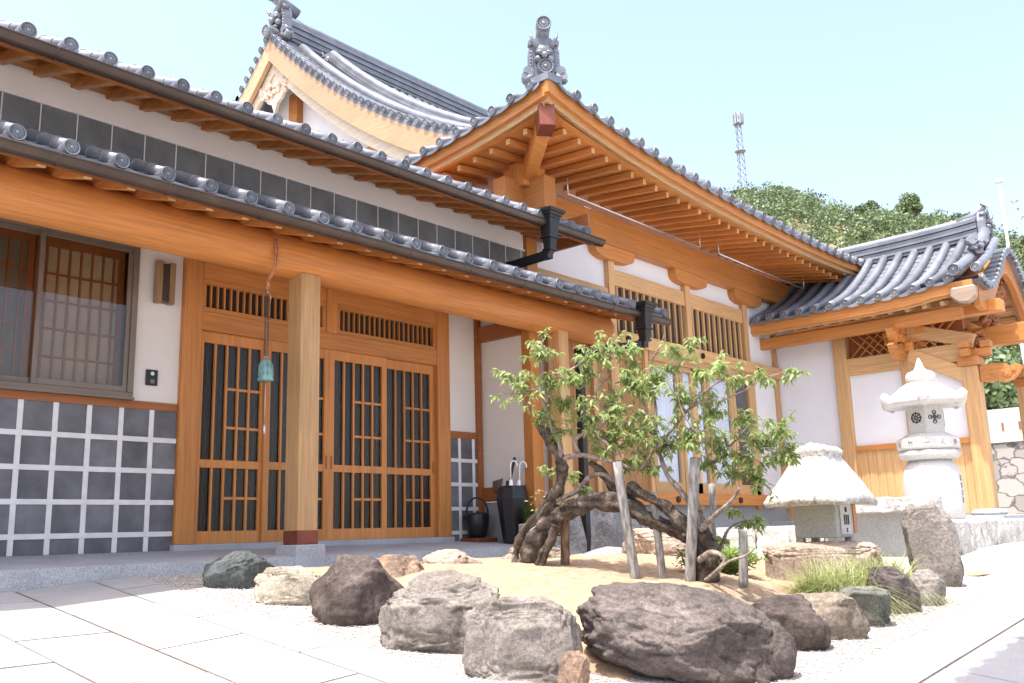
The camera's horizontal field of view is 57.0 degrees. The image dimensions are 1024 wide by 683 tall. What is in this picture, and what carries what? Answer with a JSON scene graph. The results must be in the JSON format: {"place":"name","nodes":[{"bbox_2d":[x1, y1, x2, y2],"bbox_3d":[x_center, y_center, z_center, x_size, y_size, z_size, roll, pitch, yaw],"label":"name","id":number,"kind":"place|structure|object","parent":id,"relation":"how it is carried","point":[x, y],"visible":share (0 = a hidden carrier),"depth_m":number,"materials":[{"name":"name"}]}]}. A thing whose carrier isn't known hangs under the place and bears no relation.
{"place":"outdoors","nodes":[
{"label":"outdoors","id":0,"kind":"place"},
{"bbox_2d":[0,576,474,682],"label":"stone path","id":1,"kind":"structure","parent":0,"point":[233,644],"depth_m":5.79,"materials":[{"name":"stone"}]},
{"bbox_2d":[0,0,1023,237],"label":"sky","id":2,"kind":"structure","parent":0,"point":[853,102],"materials":[{"name":"blue"}]},
{"bbox_2d":[142,541,1023,682],"bbox_3d":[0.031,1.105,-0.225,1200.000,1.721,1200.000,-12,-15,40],"label":"ground","id":3,"kind":"structure","parent":0,"point":[1009,554],"depth_m":6.90,"materials":[{"name":"white gravel"}]},
{"bbox_2d":[1,582,380,682],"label":"path bedding","id":4,"kind":"object","parent":3,"relation":"on","point":[125,638],"visible":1,"depth_m":5.72,"materials":[{"name":"grey concrete"}]},
{"bbox_2d":[0,20,671,592],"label":"temple residence wing","id":5,"kind":"structure","parent":3,"relation":"on","point":[394,282],"depth_m":9.64,"materials":[{"name":"orange wood"}]},
{"bbox_2d":[0,218,140,400],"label":"sliding window","id":6,"kind":"structure","parent":5,"relation":"in","point":[61,292],"depth_m":9.15,"materials":[{"name":"brown wood"}]},
{"bbox_2d":[145,369,157,385],"bbox_3d":[-3.655,0.367,9.570,0.032,0.160,0.125,-12,-15,40],"label":"intercom panel","id":7,"kind":"object","parent":5,"relation":"attached to","point":[151,377],"visible":1,"depth_m":9.56,"materials":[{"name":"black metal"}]},
{"bbox_2d":[153,260,175,305],"bbox_3d":[-3.612,-0.602,9.781,0.120,0.440,0.200,-12,-15,40],"label":"wall lamp","id":8,"kind":"object","parent":5,"relation":"attached to","point":[164,283],"visible":1,"depth_m":9.74,"materials":[{"name":"brown wood"}]},
{"bbox_2d":[193,331,264,543],"bbox_3d":[-3.042,1.033,10.171,0.035,2.240,0.860,-12,-15,40],"label":"sliding door","id":9,"kind":"structure","parent":5,"relation":"in","point":[230,416],"depth_m":10.17,"materials":[{"name":"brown wood"}]},
{"bbox_2d":[257,235,278,434],"bbox_3d":[-2.416,-0.109,9.285,0.243,2.050,0.156,-12,-15,40],"label":"hanging bell","id":10,"kind":"object","parent":5,"relation":"hanging from","point":[265,371],"visible":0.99,"depth_m":9.25,"materials":[{"name":"teal metal"}]},
{"bbox_2d":[260,340,329,541],"bbox_3d":[-2.459,1.137,10.761,0.039,2.240,0.890,-12,-15,40],"label":"sliding door","id":11,"kind":"structure","parent":5,"relation":"in","point":[272,508],"depth_m":10.64,"materials":[{"name":"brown wood"}]},
{"bbox_2d":[328,350,386,539],"bbox_3d":[-1.867,1.253,11.415,0.039,2.240,0.890,-12,-15,40],"label":"sliding door","id":12,"kind":"structure","parent":5,"relation":"in","point":[357,466],"depth_m":11.41,"materials":[{"name":"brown wood"}]},
{"bbox_2d":[386,359,435,538],"bbox_3d":[-1.324,1.371,12.067,0.039,2.240,0.900,-12,-15,40],"label":"sliding door","id":13,"kind":"structure","parent":5,"relation":"in","point":[409,386],"depth_m":12.10,"materials":[{"name":"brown wood"}]},
{"bbox_2d":[460,537,496,542],"bbox_3d":[-0.436,2.618,12.401,0.320,0.070,0.380,-12,-15,40],"label":"wooden board","id":14,"kind":"object","parent":5,"relation":"on","point":[480,540],"visible":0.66,"depth_m":12.28,"materials":[{"name":"brown wood"}]},
{"bbox_2d":[462,497,489,537],"bbox_3d":[-0.459,2.321,12.475,0.330,0.533,0.330,-12,-15,40],"label":"iron kettle","id":15,"kind":"object","parent":14,"relation":"on","point":[477,525],"visible":1,"depth_m":12.34,"materials":[{"name":"black metal"}]},
{"bbox_2d":[496,485,527,542],"bbox_3d":[0.010,2.236,12.202,0.388,0.725,0.388,4,-13,-26],"label":"umbrella stand","id":16,"kind":"object","parent":5,"relation":"on","point":[510,499],"visible":0.81,"depth_m":12.07,"materials":[{"name":"black metal"}]},
{"bbox_2d":[506,457,515,485],"bbox_3d":[-0.007,2.003,12.308,0.148,0.985,0.069,-3,-12,6],"label":"umbrella","id":17,"kind":"object","parent":16,"relation":"in","point":[512,470],"visible":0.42,"depth_m":12.36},
{"bbox_2d":[509,460,517,484],"bbox_3d":[0.015,1.992,12.121,0.131,0.932,0.085,-12,-15,40],"label":"umbrella","id":18,"kind":"object","parent":16,"relation":"in","point":[510,482],"visible":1,"depth_m":12.16,"materials":[{"name":"white plastic"}]},
{"bbox_2d":[517,461,526,484],"bbox_3d":[0.123,2.024,12.292,0.165,0.932,0.067,2,-12,-19],"label":"umbrella","id":19,"kind":"object","parent":16,"relation":"in","point":[518,482],"visible":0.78,"depth_m":12.34,"materials":[{"name":"white plastic"}]},
{"bbox_2d":[515,500,539,530],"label":"potted grass","id":20,"kind":"object","parent":5,"relation":"on","point":[526,515],"depth_m":11.99,"materials":[{"name":"green plant"}]},
{"bbox_2d":[235,0,595,502],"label":"temple hall","id":21,"kind":"structure","parent":3,"relation":"on","point":[312,77],"depth_m":24.26,"materials":[{"name":"grey tile"}]},
{"bbox_2d":[305,554,798,680],"bbox_3d":[0.892,2.323,8.505,4.500,0.759,5.700,-12,-15,40],"label":"sand bed","id":22,"kind":"object","parent":3,"relation":"on","point":[549,576],"visible":0.2,"depth_m":7.46,"materials":[{"name":"beige sand"}]},
{"bbox_2d":[202,550,275,588],"bbox_3d":[-2.216,1.887,7.724,0.577,0.340,0.412,-2,-12,0],"label":"rock","id":23,"kind":"object","parent":22,"relation":"on","point":[238,569],"visible":0.75,"depth_m":7.57,"materials":[{"name":"grey stone"}]},
{"bbox_2d":[253,566,320,605],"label":"rock","id":24,"kind":"object","parent":22,"relation":"on","point":[287,585],"visible":0.64,"depth_m":7.05,"materials":[{"name":"beige stone"}]},
{"bbox_2d":[309,554,403,625],"bbox_3d":[-1.105,1.790,6.699,0.677,0.552,0.488,-2,-12,0],"label":"rock","id":25,"kind":"object","parent":22,"relation":"on","point":[352,590],"visible":0.81,"depth_m":6.55,"materials":[{"name":"brown stone"}]},
{"bbox_2d":[376,554,423,577],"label":"rock","id":26,"kind":"object","parent":22,"relation":"on","point":[398,566],"visible":0.33,"depth_m":7.44,"materials":[{"name":"brown stone"}]},
{"bbox_2d":[378,569,500,653],"bbox_3d":[-0.454,1.780,6.144,0.814,0.564,0.619,-2,-12,0],"label":"rock","id":27,"kind":"object","parent":22,"relation":"on","point":[424,611],"visible":0.66,"depth_m":5.92,"materials":[{"name":"grey stone"}]},
{"bbox_2d":[422,549,482,563],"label":"rock","id":28,"kind":"object","parent":22,"relation":"on","point":[452,556],"visible":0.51,"depth_m":8.29,"materials":[{"name":"beige stone"}]},
{"bbox_2d":[462,596,582,682],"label":"rock","id":29,"kind":"object","parent":22,"relation":"on","point":[529,639],"visible":0.88,"depth_m":5.37,"materials":[{"name":"grey stone"}]},
{"bbox_2d":[500,547,572,558],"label":"rock","id":30,"kind":"object","parent":22,"relation":"on","point":[555,552],"visible":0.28,"depth_m":9.02,"materials":[{"name":"beige stone"}]},
{"bbox_2d":[526,487,565,546],"bbox_3d":[0.409,1.885,9.713,0.464,0.799,0.408,-12,-15,40],"label":"shrub","id":31,"kind":"object","parent":22,"relation":"on","point":[537,508],"visible":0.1,"depth_m":9.70,"materials":[{"name":"green plant"}]},
{"bbox_2d":[561,520,569,564],"bbox_3d":[0.448,1.680,7.973,0.079,0.596,0.182,0,-12,-6],"label":"support pole","id":32,"kind":"object","parent":22,"relation":"on","point":[565,544],"visible":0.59,"depth_m":7.94,"materials":[{"name":"brown wood"}]},
{"bbox_2d":[569,516,586,554],"bbox_3d":[0.724,2.348,11.010,0.294,0.705,0.140,-2,-12,0],"label":"standing slate","id":33,"kind":"object","parent":22,"relation":"on","point":[578,543],"visible":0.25,"depth_m":10.97,"materials":[{"name":"grey stone"}]},
{"bbox_2d":[581,546,622,555],"bbox_3d":[1.061,2.317,10.245,0.800,0.177,1.218,-12,-15,40],"label":"gravel heap","id":34,"kind":"object","parent":22,"relation":"on","point":[607,550],"visible":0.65,"depth_m":10.05,"materials":[{"name":"white gravel"}]},
{"bbox_2d":[591,508,618,549],"bbox_3d":[1.079,2.308,11.073,0.334,0.783,0.146,-2,-12,0],"label":"standing slate","id":35,"kind":"object","parent":22,"relation":"on","point":[604,531],"visible":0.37,"depth_m":11.04,"materials":[{"name":"grey stone"}]},
{"bbox_2d":[613,461,640,578],"bbox_3d":[0.921,1.480,7.537,0.253,1.034,0.082,9,-16,-43],"label":"support pole","id":36,"kind":"object","parent":22,"relation":"on","point":[631,553],"visible":0.89,"depth_m":7.51,"materials":[{"name":"grey wood"}]},
{"bbox_2d":[623,519,647,541],"bbox_3d":[1.516,2.354,11.149,0.422,0.681,0.143,-2,-12,0],"label":"standing slate","id":37,"kind":"object","parent":22,"relation":"on","point":[635,523],"visible":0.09,"depth_m":11.14,"materials":[{"name":"grey stone"}]},
{"bbox_2d":[489,326,811,582],"bbox_3d":[1.064,0.885,7.564,2.741,2.167,0.967,-8,-13,28],"label":"garden plum tree","id":38,"kind":"object","parent":22,"relation":"on","point":[536,544],"visible":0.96,"depth_m":7.58,"materials":[{"name":"green plant"}]},
{"bbox_2d":[622,528,685,555],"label":"rock","id":39,"kind":"object","parent":22,"relation":"on","point":[644,540],"visible":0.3,"depth_m":9.75,"materials":[{"name":"beige stone"}]},
{"bbox_2d":[651,492,666,578],"bbox_3d":[1.176,1.614,7.545,0.067,0.802,0.188,-8,-13,27],"label":"support pole","id":40,"kind":"object","parent":22,"relation":"on","point":[661,566],"visible":0.73,"depth_m":7.52,"materials":[{"name":"grey wood"}]},
{"bbox_2d":[670,545,685,567],"bbox_3d":[1.464,1.781,7.827,0.301,0.307,0.253,-12,-15,40],"label":"shrub","id":41,"kind":"object","parent":22,"relation":"on","point":[681,555],"visible":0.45,"depth_m":7.82,"materials":[{"name":"green plant"}]},
{"bbox_2d":[576,582,783,682],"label":"rock","id":42,"kind":"object","parent":22,"relation":"on","point":[677,632],"visible":0.98,"depth_m":5.45,"materials":[{"name":"grey stone"}]},
{"bbox_2d":[684,457,699,581],"bbox_3d":[1.399,1.435,7.329,0.088,1.052,0.309,2,-12,-17],"label":"support pole","id":43,"kind":"object","parent":22,"relation":"on","point":[692,527],"visible":0.87,"depth_m":7.29,"materials":[{"name":"grey wood"}]},
{"bbox_2d":[709,484,716,536],"bbox_3d":[1.671,1.534,7.857,0.061,0.692,0.182,-1,-12,-4],"label":"support pole","id":44,"kind":"object","parent":22,"relation":"on","point":[712,507],"visible":0.56,"depth_m":7.83,"materials":[{"name":"grey wood"}]},
{"bbox_2d":[685,539,767,575],"bbox_3d":[1.918,1.947,8.451,0.753,0.347,0.701,-4,-12,11],"label":"shrub","id":45,"kind":"object","parent":22,"relation":"on","point":[731,568],"visible":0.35,"depth_m":8.32,"materials":[{"name":"green plant"}]},
{"bbox_2d":[738,529,748,587],"bbox_3d":[1.753,1.646,7.150,0.073,0.436,0.143,0,-12,-8],"label":"support pole","id":46,"kind":"object","parent":22,"relation":"on","point":[743,562],"visible":0.97,"depth_m":7.12,"materials":[{"name":"grey wood"}]},
{"bbox_2d":[751,594,830,650],"bbox_3d":[1.843,1.907,6.360,0.582,0.396,0.431,-2,-12,0],"label":"rock","id":47,"kind":"object","parent":22,"relation":"on","point":[801,621],"visible":0.66,"depth_m":6.21,"materials":[{"name":"brown stone"}]},
{"bbox_2d":[762,540,882,581],"bbox_3d":[2.870,2.089,8.729,1.046,0.470,0.739,-5,-12,14],"label":"rock","id":48,"kind":"object","parent":22,"relation":"on","point":[778,555],"visible":0.49,"depth_m":8.46,"materials":[{"name":"beige stone"}]},
{"bbox_2d":[763,442,877,541],"bbox_3d":[2.929,1.437,8.927,0.805,0.952,0.984,-12,-15,40],"label":"thatched stone lantern","id":49,"kind":"object","parent":48,"relation":"on","point":[823,490],"visible":0.9,"depth_m":8.71,"materials":[{"name":"stone"}]},
{"bbox_2d":[795,592,870,639],"bbox_3d":[2.193,1.955,6.677,0.607,0.356,0.454,-2,-12,0],"label":"rock","id":50,"kind":"object","parent":22,"relation":"on","point":[842,616],"visible":0.52,"depth_m":6.52,"materials":[{"name":"brown stone"}]},
{"bbox_2d":[763,551,945,628],"bbox_3d":[2.699,2.045,7.782,1.968,0.668,1.972,-12,-15,40],"label":"sedge clump","id":51,"kind":"object","parent":22,"relation":"on","point":[830,580],"visible":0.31,"depth_m":7.65,"materials":[{"name":"green plant"}]},
{"bbox_2d":[835,586,890,627],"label":"rock","id":52,"kind":"object","parent":22,"relation":"on","point":[873,603],"visible":0.56,"depth_m":6.91,"materials":[{"name":"grey stone"}]},
{"bbox_2d":[865,566,921,613],"bbox_3d":[3.025,2.003,7.531,0.441,0.418,0.353,-2,-12,0],"label":"rock","id":53,"kind":"object","parent":22,"relation":"on","point":[893,577],"visible":0.65,"depth_m":7.42,"materials":[{"name":"grey stone"}]},
{"bbox_2d":[835,546,970,615],"bbox_3d":[3.205,2.095,8.196,1.899,0.661,1.880,-12,-15,40],"label":"sedge clump","id":54,"kind":"object","parent":22,"relation":"on","point":[908,574],"visible":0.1,"depth_m":8.09,"materials":[{"name":"green plant"}]},
{"bbox_2d":[901,503,963,586],"bbox_3d":[3.863,1.889,8.649,0.519,0.809,0.189,-2,-12,0],"label":"rock","id":55,"kind":"object","parent":22,"relation":"on","point":[931,538],"visible":0.76,"depth_m":8.59,"materials":[{"name":"grey stone"}]},
{"bbox_2d":[557,650,589,682],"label":"rock","id":56,"kind":"object","parent":3,"relation":"on","point":[574,667],"visible":1,"depth_m":5.20,"materials":[{"name":"brown stone"}]},
{"bbox_2d":[404,16,864,540],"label":"temple hall","id":57,"kind":"structure","parent":3,"relation":"on","point":[692,254],"depth_m":14.27,"materials":[{"name":"paint"}]},
{"bbox_2d":[492,478,502,491],"bbox_3d":[-0.185,1.934,12.730,0.216,0.177,0.086,-28,-28,65],"label":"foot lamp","id":58,"kind":"object","parent":57,"relation":"attached to","point":[497,483],"visible":0.76,"depth_m":12.70,"materials":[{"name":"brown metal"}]},
{"bbox_2d":[648,360,685,492],"bbox_3d":[2.444,1.366,14.997,0.083,2.070,0.860,-12,-15,40],"label":"glazed door","id":59,"kind":"structure","parent":57,"relation":"in","point":[665,408],"depth_m":15.07,"materials":[{"name":"white glass"}]},
{"bbox_2d":[678,366,713,493],"bbox_3d":[3.029,1.481,15.644,0.083,2.070,0.860,-12,-15,40],"label":"glazed door","id":60,"kind":"structure","parent":57,"relation":"in","point":[684,376],"depth_m":15.69,"materials":[{"name":"white glass"}]},
{"bbox_2d":[706,372,739,493],"bbox_3d":[3.614,1.596,16.291,0.083,2.070,0.860,-12,-15,40],"label":"glazed door","id":61,"kind":"structure","parent":57,"relation":"in","point":[723,425],"depth_m":16.39,"materials":[{"name":"white glass"}]},
{"bbox_2d":[732,378,763,494],"bbox_3d":[4.198,1.711,16.940,0.088,2.070,0.860,-12,-15,40],"label":"glazed door","id":62,"kind":"structure","parent":57,"relation":"in","point":[739,401],"depth_m":16.92,"materials":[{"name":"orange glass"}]},
{"bbox_2d":[768,621,796,679],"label":"rock","id":63,"kind":"object","parent":3,"relation":"on","point":[782,658],"visible":0.49,"depth_m":5.52,"materials":[{"name":"grey stone"}]},
{"bbox_2d":[618,514,1023,547],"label":"gate platform","id":64,"kind":"structure","parent":3,"relation":"on","point":[773,525],"depth_m":14.79,"materials":[{"name":"grey stone"}]},
{"bbox_2d":[749,203,1023,518],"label":"temple gatehouse","id":65,"kind":"object","parent":64,"relation":"on","point":[944,302],"visible":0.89,"depth_m":16.93,"materials":[{"name":"paint"}]},
{"bbox_2d":[879,358,967,519],"bbox_3d":[5.330,1.245,12.095,1.158,2.090,1.120,-12,-15,40],"label":"stone lantern","id":66,"kind":"object","parent":64,"relation":"on","point":[928,447],"visible":0.95,"depth_m":11.81,"materials":[{"name":"white stone"}]},
{"bbox_2d":[717,518,1023,554],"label":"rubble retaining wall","id":67,"kind":"structure","parent":3,"relation":"on","point":[975,534],"depth_m":11.48,"materials":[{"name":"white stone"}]},
{"bbox_2d":[828,496,942,555],"bbox_3d":[3.997,2.080,10.368,1.279,0.734,0.658,-1,-12,-3],"label":"stone slab table","id":68,"kind":"object","parent":3,"relation":"on","point":[879,525],"visible":0.34,"depth_m":10.24,"materials":[{"name":"stone"}]},
{"bbox_2d":[790,407,1023,520],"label":"boundary wall","id":69,"kind":"structure","parent":3,"relation":"on","point":[1006,436],"depth_m":23.84,"materials":[{"name":"stone"}]},
{"bbox_2d":[828,619,1023,682],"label":"garden path bedding","id":70,"kind":"object","parent":3,"relation":"on","point":[969,652],"visible":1,"depth_m":6.22,"materials":[{"name":"grey concrete"}]},
{"bbox_2d":[909,569,945,605],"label":"rock","id":71,"kind":"object","parent":3,"relation":"on","point":[933,584],"visible":0.66,"depth_m":7.74,"materials":[{"name":"grey stone"}]},
{"bbox_2d":[964,571,990,575],"bbox_3d":[4.600,2.282,9.313,0.240,0.033,0.570,-12,-15,40],"label":"sand spill","id":72,"kind":"object","parent":3,"relation":"on","point":[973,573],"visible":0.96,"depth_m":9.19,"materials":[{"name":"beige sand"}]},
{"bbox_2d":[983,346,1023,409],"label":"garden tree","id":73,"kind":"object","parent":3,"relation":"on","point":[1000,395],"visible":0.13,"depth_m":32.63,"materials":[{"name":"green plant"}]},
{"bbox_2d":[994,178,1023,362],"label":"light pole","id":74,"kind":"object","parent":3,"relation":"on","point":[999,181],"visible":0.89,"depth_m":39.72,"materials":[{"name":"white metal"}]},
{"bbox_2d":[1010,200,1023,294],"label":"cherry branch tree","id":75,"kind":"object","parent":3,"relation":"on","point":[1021,218],"visible":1,"depth_m":14.52,"materials":[{"name":"grey plant"}]},
{"bbox_2d":[759,205,1022,356],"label":"hill","id":76,"kind":"structure","parent":0,"point":[804,229],"depth_m":110.58,"materials":[{"name":"green plant"}]},
{"bbox_2d":[784,186,799,192],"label":"hill tree","id":77,"kind":"object","parent":76,"relation":"on","point":[791,188],"visible":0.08,"depth_m":149.61,"materials":[{"name":"green plant"}]},
{"bbox_2d":[853,200,879,221],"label":"hill tree","id":78,"kind":"object","parent":76,"relation":"on","point":[868,203],"visible":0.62,"depth_m":135.51,"materials":[{"name":"green plant"}]},
{"bbox_2d":[723,181,1023,406],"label":"hillside forest","id":79,"kind":"object","parent":76,"relation":"on","point":[798,200],"visible":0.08,"depth_m":110.91,"materials":[{"name":"green plant"}]},
{"bbox_2d":[731,112,747,190],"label":"telecom tower","id":80,"kind":"structure","parent":79,"relation":"on","point":[739,123],"depth_m":160.64,"materials":[{"name":"metal"}]},
{"bbox_2d":[894,191,923,229],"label":"hill tree","id":81,"kind":"object","parent":76,"relation":"on","point":[913,203],"visible":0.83,"depth_m":127.93,"materials":[{"name":"green plant"}]},
{"bbox_2d":[950,212,969,218],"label":"hill tree","id":82,"kind":"object","parent":76,"relation":"on","point":[959,215],"visible":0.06,"depth_m":129.74,"materials":[{"name":"green plant"}]},
{"bbox_2d":[1018,235,1023,248],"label":"hill tree","id":83,"kind":"object","parent":76,"relation":"on","point":[1021,237],"visible":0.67,"depth_m":107.92,"materials":[{"name":"green plant"}]},
{"bbox_2d":[823,582,1023,682],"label":"garden path","id":84,"kind":"structure","parent":0,"point":[922,656],"depth_m":6.18,"materials":[{"name":"stone"}]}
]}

